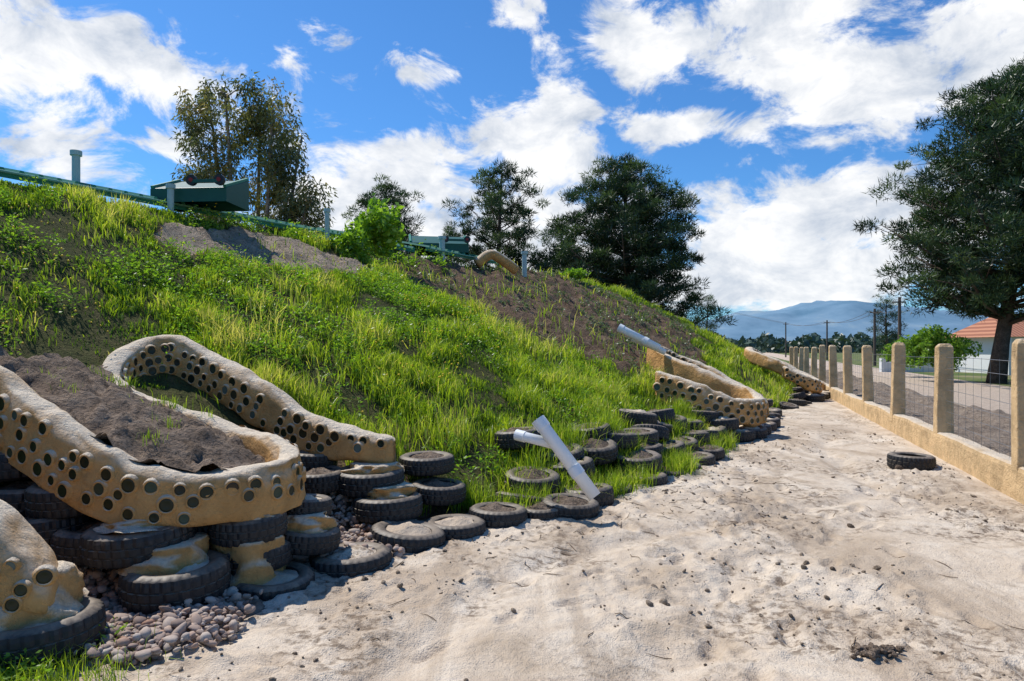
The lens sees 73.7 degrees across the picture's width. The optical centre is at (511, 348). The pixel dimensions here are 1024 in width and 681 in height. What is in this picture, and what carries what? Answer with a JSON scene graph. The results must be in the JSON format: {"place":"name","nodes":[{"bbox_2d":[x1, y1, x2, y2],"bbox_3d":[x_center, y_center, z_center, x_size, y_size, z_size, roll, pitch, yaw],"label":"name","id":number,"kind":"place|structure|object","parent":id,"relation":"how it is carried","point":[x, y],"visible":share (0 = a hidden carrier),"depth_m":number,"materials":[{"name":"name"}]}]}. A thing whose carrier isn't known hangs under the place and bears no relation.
{"place":"outdoors","nodes":[
{"label":"outdoors","id":0,"kind":"place"},
{"bbox_2d":[0,0,1023,320],"label":"sky","id":1,"kind":"structure","parent":0,"point":[779,115],"materials":[{"name":"blue"}]},
{"bbox_2d":[5,352,1023,680],"bbox_3d":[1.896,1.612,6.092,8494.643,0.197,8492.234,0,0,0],"label":"ground","id":2,"kind":"structure","parent":0,"point":[481,632],"depth_m":4.51,"materials":[{"name":"beige sand"}]},
{"bbox_2d":[0,499,106,672],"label":"bottle wall planter","id":3,"kind":"object","parent":2,"relation":"on","point":[46,602],"visible":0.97,"depth_m":3.48,"materials":[{"name":"concrete"}]},
{"bbox_2d":[0,616,127,680],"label":"corner weeds","id":4,"kind":"object","parent":2,"relation":"on","point":[7,655],"visible":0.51,"depth_m":3.27,"materials":[{"name":"green plant"}]},
{"bbox_2d":[0,617,182,680],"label":"grass tuft","id":5,"kind":"object","parent":2,"relation":"on","point":[62,674],"visible":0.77,"depth_m":3.28,"materials":[{"name":"green plant"}]},
{"bbox_2d":[67,492,416,666],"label":"gravel","id":6,"kind":"structure","parent":2,"relation":"on","point":[174,627],"depth_m":3.89,"materials":[{"name":"grey gravel"}]},
{"bbox_2d":[169,70,337,236],"bbox_3d":[-10.527,-4.633,27.880,6.748,12.953,4.064,0,0,0],"label":"eucalyptus tree","id":7,"kind":"object","parent":2,"relation":"on","point":[262,122],"visible":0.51,"depth_m":27.55,"materials":[{"name":"green plant"}]},
{"bbox_2d":[340,173,455,259],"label":"pine tree","id":8,"kind":"object","parent":2,"relation":"on","point":[386,186],"visible":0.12,"depth_m":45.59,"materials":[{"name":"green plant"}]},
{"bbox_2d":[0,183,801,598],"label":"earth berm","id":9,"kind":"structure","parent":2,"relation":"on","point":[234,237],"depth_m":8.66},
{"bbox_2d":[70,149,81,181],"bbox_3d":[-6.450,-2.460,10.100,0.156,0.920,0.160,0,0,0],"label":"vent pipe","id":10,"kind":"object","parent":9,"relation":"on","point":[76,155],"visible":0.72,"depth_m":10.05,"materials":[{"name":"teal metal"}]},
{"bbox_2d":[166,183,175,212],"bbox_3d":[-5.350,-2.285,10.700,0.141,0.570,0.145,0,0,0],"label":"vent pipe","id":11,"kind":"object","parent":9,"relation":"on","point":[170,187],"visible":0.83,"depth_m":10.66,"materials":[{"name":"metal"}]},
{"bbox_2d":[0,169,409,248],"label":"gutter","id":12,"kind":"object","parent":9,"relation":"on","point":[79,185],"visible":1,"depth_m":10.42,"materials":[{"name":"teal metal"}]},
{"bbox_2d":[0,167,414,252],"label":"roof","id":13,"kind":"structure","parent":9,"relation":"on","point":[15,177],"depth_m":10.54,"materials":[{"name":"green metal"}]},
{"bbox_2d":[150,174,248,211],"bbox_3d":[-5.088,-2.599,11.124,1.285,0.558,0.950,0,0,4],"label":"roof hatch","id":14,"kind":"object","parent":13,"relation":"on","point":[223,193],"visible":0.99,"depth_m":10.84,"materials":[{"name":"teal metal"}]},
{"bbox_2d":[0,191,515,420],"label":"wildflowers","id":15,"kind":"object","parent":9,"relation":"on","point":[68,260],"visible":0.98,"depth_m":8.66,"materials":[{"name":"plant"}]},
{"bbox_2d":[0,335,599,619],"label":"bottle wall planter","id":16,"kind":"object","parent":9,"relation":"on","point":[250,512],"visible":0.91,"depth_m":4.78,"materials":[{"name":"concrete"}]},
{"bbox_2d":[27,361,212,446],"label":"pocket grass","id":17,"kind":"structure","parent":16,"relation":"in","point":[162,402],"depth_m":5.74,"materials":[{"name":"green plant"}]},
{"bbox_2d":[513,415,599,500],"bbox_3d":[0.403,1.014,6.398,0.867,0.770,0.185,0,0,27],"label":"pvc drain pipe","id":18,"kind":"object","parent":16,"relation":"attached to","point":[550,438],"visible":1,"depth_m":6.33,"materials":[{"name":"white plastic"}]},
{"bbox_2d":[0,176,654,481],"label":"broadleaf weeds","id":19,"kind":"object","parent":9,"relation":"on","point":[208,257],"visible":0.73,"depth_m":8.82,"materials":[{"name":"green plant"}]},
{"bbox_2d":[324,208,330,240],"bbox_3d":[-3.600,-2.410,13.300,0.127,0.620,0.131,0,0,0],"label":"vent pipe","id":20,"kind":"object","parent":9,"relation":"on","point":[327,211],"visible":0.91,"depth_m":13.26,"materials":[{"name":"teal metal"}]},
{"bbox_2d":[327,225,373,256],"bbox_3d":[-3.229,-2.022,13.449,1.009,0.775,0.861,0,0,0],"label":"leafy bush","id":21,"kind":"object","parent":9,"relation":"on","point":[350,240],"visible":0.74,"depth_m":13.29,"materials":[{"name":"green plant"}]},
{"bbox_2d":[264,217,453,272],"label":"ridge weeds","id":22,"kind":"object","parent":9,"relation":"on","point":[399,258],"visible":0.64,"depth_m":14.85,"materials":[{"name":"green plant"}]},
{"bbox_2d":[343,193,409,256],"bbox_3d":[-2.655,-2.503,13.851,1.335,1.304,1.137,0,0,18],"label":"leafy bush","id":23,"kind":"object","parent":9,"relation":"on","point":[382,230],"visible":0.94,"depth_m":13.65,"materials":[{"name":"green plant"}]},
{"bbox_2d":[0,179,796,516],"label":"grass","id":24,"kind":"structure","parent":9,"relation":"on","point":[526,377],"depth_m":8.98,"materials":[{"name":"green plant"}]},
{"bbox_2d":[317,227,498,264],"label":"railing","id":25,"kind":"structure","parent":9,"relation":"on","point":[449,254],"depth_m":17.07,"materials":[{"name":"green metal"}]},
{"bbox_2d":[409,234,470,255],"bbox_3d":[-1.875,-2.709,17.529,1.525,0.558,0.950,0,0,-10],"label":"roof hatch","id":26,"kind":"object","parent":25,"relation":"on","point":[460,244],"visible":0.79,"depth_m":17.31,"materials":[{"name":"green paint"}]},
{"bbox_2d":[438,236,445,260],"bbox_3d":[-1.700,-2.360,16.600,0.198,0.720,0.203,0,0,0],"label":"vent pipe","id":27,"kind":"object","parent":9,"relation":"on","point":[441,239],"visible":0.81,"depth_m":16.54,"materials":[{"name":"teal metal"}]},
{"bbox_2d":[429,248,494,261],"bbox_3d":[-1.187,-2.350,17.252,0.036,0.036,2.800,0,0,32],"label":"gutter","id":28,"kind":"object","parent":9,"relation":"on","point":[457,253],"visible":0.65,"depth_m":16.94,"materials":[{"name":"teal metal"}]},
{"bbox_2d":[474,250,518,273],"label":"clay parapet","id":29,"kind":"structure","parent":9,"relation":"on","point":[511,266],"depth_m":17.48,"materials":[{"name":"beige concrete"}]},
{"bbox_2d":[494,426,540,449],"bbox_3d":[0.079,1.008,7.792,0.566,0.234,0.565,-7,-2,24],"label":"tire","id":30,"kind":"object","parent":9,"relation":"on","point":[505,441],"visible":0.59,"depth_m":7.57,"materials":[{"name":"rubber"}]},
{"bbox_2d":[495,491,541,504],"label":"tire","id":31,"kind":"object","parent":9,"relation":"on","point":[517,497],"visible":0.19,"depth_m":6.64,"materials":[{"name":"rubber"}]},
{"bbox_2d":[504,466,560,496],"bbox_3d":[0.210,1.379,7.120,0.590,0.230,0.590,7,8,37],"label":"tire","id":32,"kind":"object","parent":31,"relation":"on","point":[515,479],"visible":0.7,"depth_m":6.95,"materials":[{"name":"rubber"}]},
{"bbox_2d":[521,251,527,276],"bbox_3d":[0.350,-2.360,19.200,0.198,0.720,0.203,0,0,0],"label":"vent pipe","id":33,"kind":"object","parent":9,"relation":"on","point":[524,262],"visible":0.94,"depth_m":19.14,"materials":[{"name":"blue metal"}]},
{"bbox_2d":[370,250,702,370],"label":"weeds","id":34,"kind":"object","parent":9,"relation":"on","point":[597,288],"visible":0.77,"depth_m":17.69,"materials":[{"name":"green plant"}]},
{"bbox_2d":[533,442,584,465],"bbox_3d":[0.537,1.225,7.840,0.590,0.225,0.590,-6,8,-6],"label":"tire","id":35,"kind":"object","parent":9,"relation":"on","point":[578,453],"visible":0.32,"depth_m":7.66,"materials":[{"name":"rubber"}]},
{"bbox_2d":[544,456,594,482],"bbox_3d":[0.638,1.331,7.598,0.561,0.226,0.561,-9,1,-19],"label":"tire","id":36,"kind":"object","parent":9,"relation":"on","point":[586,462],"visible":0.36,"depth_m":7.41,"materials":[{"name":"rubber"}]},
{"bbox_2d":[560,267,590,279],"bbox_3d":[2.035,-2.401,22.087,1.002,0.498,0.827,0,0,-41],"label":"leafy bush","id":37,"kind":"object","parent":9,"relation":"on","point":[578,273],"visible":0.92,"depth_m":21.93,"materials":[{"name":"green plant"}]},
{"bbox_2d":[559,482,613,506],"bbox_3d":[0.774,1.527,7.122,0.574,0.236,0.574,-4,-2,-11],"label":"tire","id":38,"kind":"object","parent":9,"relation":"on","point":[606,496],"visible":0.36,"depth_m":6.93,"materials":[{"name":"rubber"}]},
{"bbox_2d":[572,422,610,439],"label":"tire","id":39,"kind":"object","parent":9,"relation":"on","point":[605,427],"visible":0.48,"depth_m":8.36,"materials":[{"name":"rubber"}]},
{"bbox_2d":[576,437,617,464],"bbox_3d":[0.971,1.210,8.234,0.609,0.230,0.609,0,12,-5],"label":"tire","id":40,"kind":"object","parent":9,"relation":"on","point":[605,450],"visible":0.62,"depth_m":8.02,"materials":[{"name":"rubber"}]},
{"bbox_2d":[599,480,632,493],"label":"tire","id":41,"kind":"object","parent":9,"relation":"on","point":[630,488],"visible":0.1,"depth_m":7.49,"materials":[{"name":"rubber"}]},
{"bbox_2d":[607,430,637,449],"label":"tire","id":42,"kind":"object","parent":9,"relation":"on","point":[628,439],"visible":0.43,"depth_m":8.41,"materials":[{"name":"rubber"}]},
{"bbox_2d":[617,409,657,424],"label":"tire","id":43,"kind":"object","parent":9,"relation":"on","point":[639,416],"visible":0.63,"depth_m":9.83,"materials":[{"name":"rubber"}]},
{"bbox_2d":[621,471,667,485],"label":"tire","id":44,"kind":"object","parent":9,"relation":"on","point":[662,479],"visible":0.31,"depth_m":7.84,"materials":[{"name":"rubber"}]},
{"bbox_2d":[613,449,662,473],"bbox_3d":[1.538,1.376,8.366,0.600,0.234,0.600,-5,6,-30],"label":"tire","id":45,"kind":"object","parent":44,"relation":"on","point":[651,456],"visible":0.64,"depth_m":8.18,"materials":[{"name":"rubber"}]},
{"bbox_2d":[631,424,668,441],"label":"tire","id":46,"kind":"object","parent":9,"relation":"on","point":[663,431],"visible":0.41,"depth_m":9.44,"materials":[{"name":"rubber"}]},
{"bbox_2d":[639,442,663,456],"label":"tire","id":47,"kind":"object","parent":9,"relation":"on","point":[657,447],"visible":0.31,"depth_m":8.74,"materials":[{"name":"rubber"}]},
{"bbox_2d":[623,427,658,444],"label":"tire","id":48,"kind":"object","parent":47,"relation":"on","point":[652,434],"visible":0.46,"depth_m":8.98,"materials":[{"name":"rubber"}]},
{"bbox_2d":[647,408,674,421],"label":"tire","id":49,"kind":"object","parent":9,"relation":"on","point":[666,414],"visible":0.47,"depth_m":10.25,"materials":[{"name":"rubber"}]},
{"bbox_2d":[656,420,672,436],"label":"tire","id":50,"kind":"object","parent":9,"relation":"on","point":[669,426],"visible":0.23,"depth_m":10.04,"materials":[{"name":"rubber"}]},
{"bbox_2d":[661,466,683,476],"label":"tire","id":51,"kind":"object","parent":9,"relation":"on","point":[671,473],"visible":0.11,"depth_m":8.32,"materials":[{"name":"rubber"}]},
{"bbox_2d":[661,440,685,456],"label":"tire","id":52,"kind":"object","parent":9,"relation":"on","point":[676,445],"visible":0.36,"depth_m":9.24,"materials":[{"name":"rubber"}]},
{"bbox_2d":[669,415,687,430],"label":"tire","id":53,"kind":"object","parent":9,"relation":"on","point":[683,419],"visible":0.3,"depth_m":10.52,"materials":[{"name":"rubber"}]},
{"bbox_2d":[669,435,698,451],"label":"tire","id":54,"kind":"object","parent":9,"relation":"on","point":[695,447],"visible":0.24,"depth_m":9.82,"materials":[{"name":"rubber"}]},
{"bbox_2d":[686,418,703,429],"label":"tire","id":55,"kind":"object","parent":9,"relation":"on","point":[695,423],"visible":0.27,"depth_m":10.86,"materials":[{"name":"rubber"}]},
{"bbox_2d":[682,430,709,444],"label":"tire","id":56,"kind":"object","parent":9,"relation":"on","point":[701,437],"visible":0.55,"depth_m":10.21,"materials":[{"name":"rubber"}]},
{"bbox_2d":[686,451,715,465],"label":"tire","id":57,"kind":"object","parent":9,"relation":"on","point":[707,459],"visible":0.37,"depth_m":9.27,"materials":[{"name":"rubber"}]},
{"bbox_2d":[695,429,718,440],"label":"tire","id":58,"kind":"object","parent":9,"relation":"on","point":[713,432],"visible":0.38,"depth_m":10.72,"materials":[{"name":"rubber"}]},
{"bbox_2d":[766,398,772,406],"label":"tire","id":59,"kind":"object","parent":9,"relation":"on","point":[770,401],"visible":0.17,"depth_m":16.86,"materials":[{"name":"rubber"}]},
{"bbox_2d":[769,411,780,418],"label":"tire","id":60,"kind":"object","parent":9,"relation":"on","point":[778,415],"visible":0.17,"depth_m":15.61,"materials":[{"name":"rubber"}]},
{"bbox_2d":[779,402,798,409],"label":"tire","id":61,"kind":"object","parent":9,"relation":"on","point":[785,405],"visible":0.62,"depth_m":18.17,"materials":[{"name":"rubber"}]},
{"bbox_2d":[790,388,804,392],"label":"tire","id":62,"kind":"object","parent":9,"relation":"on","point":[797,390],"visible":0.34,"depth_m":21.36,"materials":[{"name":"rubber"}]},
{"bbox_2d":[426,220,471,264],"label":"pine tree","id":63,"kind":"object","parent":2,"relation":"on","point":[457,260],"visible":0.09,"depth_m":51.89,"materials":[{"name":"green plant"}]},
{"bbox_2d":[439,156,562,272],"bbox_3d":[-0.575,-4.729,39.866,7.681,13.283,7.330,0,0,0],"label":"pine tree","id":64,"kind":"object","parent":2,"relation":"on","point":[491,199],"visible":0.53,"depth_m":39.44,"materials":[{"name":"green plant"}]},
{"bbox_2d":[55,424,1023,680],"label":"soil clods","id":65,"kind":"object","parent":2,"relation":"on","point":[664,601],"visible":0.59,"depth_m":4.85,"materials":[{"name":"brown soil"}]},
{"bbox_2d":[523,226,587,273],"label":"pine tree","id":66,"kind":"object","parent":2,"relation":"on","point":[548,240],"visible":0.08,"depth_m":47.59,"materials":[{"name":"green plant"}]},
{"bbox_2d":[443,394,770,513],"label":"base grass","id":67,"kind":"structure","parent":2,"relation":"on","point":[676,462],"depth_m":7.97,"materials":[{"name":"green plant"}]},
{"bbox_2d":[528,151,739,327],"bbox_3d":[7.241,-4.497,38.672,11.908,12.852,10.270,0,0,-44],"label":"pine tree","id":68,"kind":"object","parent":2,"relation":"on","point":[626,245],"visible":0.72,"depth_m":36.17,"materials":[{"name":"green plant"}]},
{"bbox_2d":[371,409,1023,680],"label":"twigs","id":69,"kind":"object","parent":2,"relation":"on","point":[653,533],"visible":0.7,"depth_m":5.66,"materials":[{"name":"brown wood"}]},
{"bbox_2d":[689,292,722,334],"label":"pine tree","id":70,"kind":"object","parent":2,"relation":"on","point":[711,325],"visible":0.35,"depth_m":89.92,"materials":[{"name":"green plant"}]},
{"bbox_2d":[698,444,724,460],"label":"tire","id":71,"kind":"object","parent":2,"relation":"on","point":[718,453],"visible":0.53,"depth_m":9.85,"materials":[{"name":"rubber"}]},
{"bbox_2d":[646,346,780,441],"bbox_3d":[3.660,0.779,13.267,2.670,1.755,3.909,0,0,28],"label":"bottle wall planter","id":72,"kind":"object","parent":2,"relation":"on","point":[720,398],"visible":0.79,"depth_m":12.07,"materials":[{"name":"concrete"}]},
{"bbox_2d":[617,324,666,354],"bbox_3d":[2.644,-0.184,13.921,0.984,0.640,0.361,0,0,22],"label":"pvc drain pipe","id":73,"kind":"object","parent":72,"relation":"on","point":[640,339],"visible":1,"depth_m":13.79,"materials":[{"name":"white plastic"}]},
{"bbox_2d":[708,425,727,438],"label":"tire","id":74,"kind":"object","parent":2,"relation":"on","point":[717,428],"visible":0.24,"depth_m":11.31,"materials":[{"name":"rubber"}]},
{"bbox_2d":[769,407,781,415],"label":"tire","id":75,"kind":"object","parent":2,"relation":"on","point":[776,410],"visible":0.34,"depth_m":16.25,"materials":[{"name":"rubber"}]},
{"bbox_2d":[785,322,786,356],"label":"utility pole","id":76,"kind":"object","parent":2,"relation":"on","point":[785,342],"visible":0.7,"depth_m":119.91,"materials":[{"name":"grey wood"}]},
{"bbox_2d":[744,347,830,401],"bbox_3d":[8.728,0.794,21.971,2.762,1.688,3.001,0,0,34],"label":"bottle wall planter","id":77,"kind":"object","parent":2,"relation":"on","point":[816,388],"visible":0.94,"depth_m":21.31,"materials":[{"name":"concrete"}]},
{"bbox_2d":[786,398,806,405],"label":"tire","id":78,"kind":"object","parent":2,"relation":"on","point":[798,402],"visible":0.72,"depth_m":19.07,"materials":[{"name":"rubber"}]},
{"bbox_2d":[789,392,805,398],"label":"tire","id":79,"kind":"object","parent":2,"relation":"on","point":[800,395],"visible":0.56,"depth_m":20.23,"materials":[{"name":"rubber"}]},
{"bbox_2d":[824,320,827,359],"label":"utility pole","id":80,"kind":"object","parent":2,"relation":"on","point":[826,322],"visible":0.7,"depth_m":94.93,"materials":[{"name":"brown wood"}]},
{"bbox_2d":[713,331,952,352],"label":"distant trees","id":81,"kind":"object","parent":2,"relation":"on","point":[765,343],"visible":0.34,"depth_m":235.78,"materials":[{"name":"green plant"}]},
{"bbox_2d":[835,642,904,661],"bbox_3d":[1.919,1.604,3.626,0.367,0.082,0.219,0,0,0],"label":"soil clump","id":82,"kind":"object","parent":2,"relation":"on","point":[871,651],"visible":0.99,"depth_m":3.58,"materials":[{"name":"soil"}]},
{"bbox_2d":[869,309,878,365],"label":"utility pole","id":83,"kind":"object","parent":2,"relation":"on","point":[874,334],"visible":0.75,"depth_m":61.91,"materials":[{"name":"brown wood"}]},
{"bbox_2d":[879,358,885,371],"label":"pier","id":84,"kind":"structure","parent":2,"relation":"on","point":[882,364],"depth_m":45.85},
{"bbox_2d":[864,294,907,361],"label":"pine tree","id":85,"kind":"object","parent":2,"relation":"on","point":[885,322],"visible":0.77,"depth_m":74.72,"materials":[{"name":"green plant"}]},
{"bbox_2d":[893,297,905,342],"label":"utility pole","id":86,"kind":"object","parent":2,"relation":"on","point":[899,301],"visible":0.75,"depth_m":47.92,"materials":[{"name":"brown wood"}]},
{"bbox_2d":[895,465,903,469],"bbox_3d":[5.051,1.559,8.902,0.102,0.082,0.086,0,0,33],"label":"stone","id":87,"kind":"object","parent":2,"relation":"on","point":[900,467],"visible":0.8,"depth_m":8.87,"materials":[{"name":"stone"}]},
{"bbox_2d":[789,339,1023,504],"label":"post and wire fence","id":88,"kind":"object","parent":2,"relation":"on","point":[999,471],"visible":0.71,"depth_m":10.09,"materials":[{"name":"paint"}]},
{"bbox_2d":[886,362,933,371],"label":"wall","id":89,"kind":"structure","parent":2,"relation":"on","point":[915,369],"depth_m":45.90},
{"bbox_2d":[887,452,935,470],"bbox_3d":[5.320,1.510,9.100,0.573,0.198,0.573,1,0,5],"label":"loose tire","id":90,"kind":"object","parent":2,"relation":"on","point":[914,460],"visible":0.88,"depth_m":8.90,"materials":[{"name":"rubber"}]},
{"bbox_2d":[923,363,927,371],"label":"pier","id":91,"kind":"structure","parent":2,"relation":"on","point":[925,368],"depth_m":45.85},
{"bbox_2d":[851,52,1023,383],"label":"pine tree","id":92,"kind":"object","parent":2,"relation":"on","point":[993,135],"visible":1,"depth_m":30.29,"materials":[{"name":"green plant"}]},
{"bbox_2d":[955,337,1023,372],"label":"walls","id":93,"kind":"structure","parent":2,"relation":"on","point":[974,365],"depth_m":44.01,"materials":[{"name":"white paint"}]},
{"bbox_2d":[945,318,1023,337],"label":"roof","id":94,"kind":"structure","parent":93,"relation":"on","point":[986,327],"depth_m":43.48,"materials":[{"name":"tile"}]},
{"bbox_2d":[1008,339,1010,374],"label":"verandah post","id":95,"kind":"object","parent":2,"relation":"on","point":[1009,368],"visible":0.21,"depth_m":40.98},
{"bbox_2d":[680,289,1020,325],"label":"power lines","id":96,"kind":"object","parent":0,"point":[828,322],"visible":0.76,"depth_m":88.49,"materials":[{"name":"black metal"}]},
{"bbox_2d":[696,300,1022,340],"bbox_3d":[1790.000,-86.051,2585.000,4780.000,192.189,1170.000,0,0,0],"label":"mountains","id":97,"kind":"structure","parent":0,"point":[802,315],"depth_m":2278.65,"materials":[{"name":"blue"}]},
{"bbox_2d":[763,352,1010,414],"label":"dirt road","id":98,"kind":"structure","parent":0,"point":[989,392],"depth_m":26.96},
{"bbox_2d":[879,338,914,367],"bbox_3d":[21.820,0.229,37.969,2.152,1.805,2.131,0,0,-26],"label":"green bush","id":99,"kind":"object","parent":98,"relation":"on","point":[888,351],"visible":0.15,"depth_m":38.13,"materials":[{"name":"green plant"}]},
{"bbox_2d":[896,324,983,370],"bbox_3d":[20.632,-0.035,32.764,3.968,2.311,2.798,0,0,14],"label":"green bush","id":100,"kind":"object","parent":98,"relation":"on","point":[922,345],"visible":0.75,"depth_m":32.53,"materials":[{"name":"green plant"}]},
{"bbox_2d":[798,365,1010,456],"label":"soil bank","id":101,"kind":"structure","parent":0,"point":[988,418],"depth_m":14.95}
]}

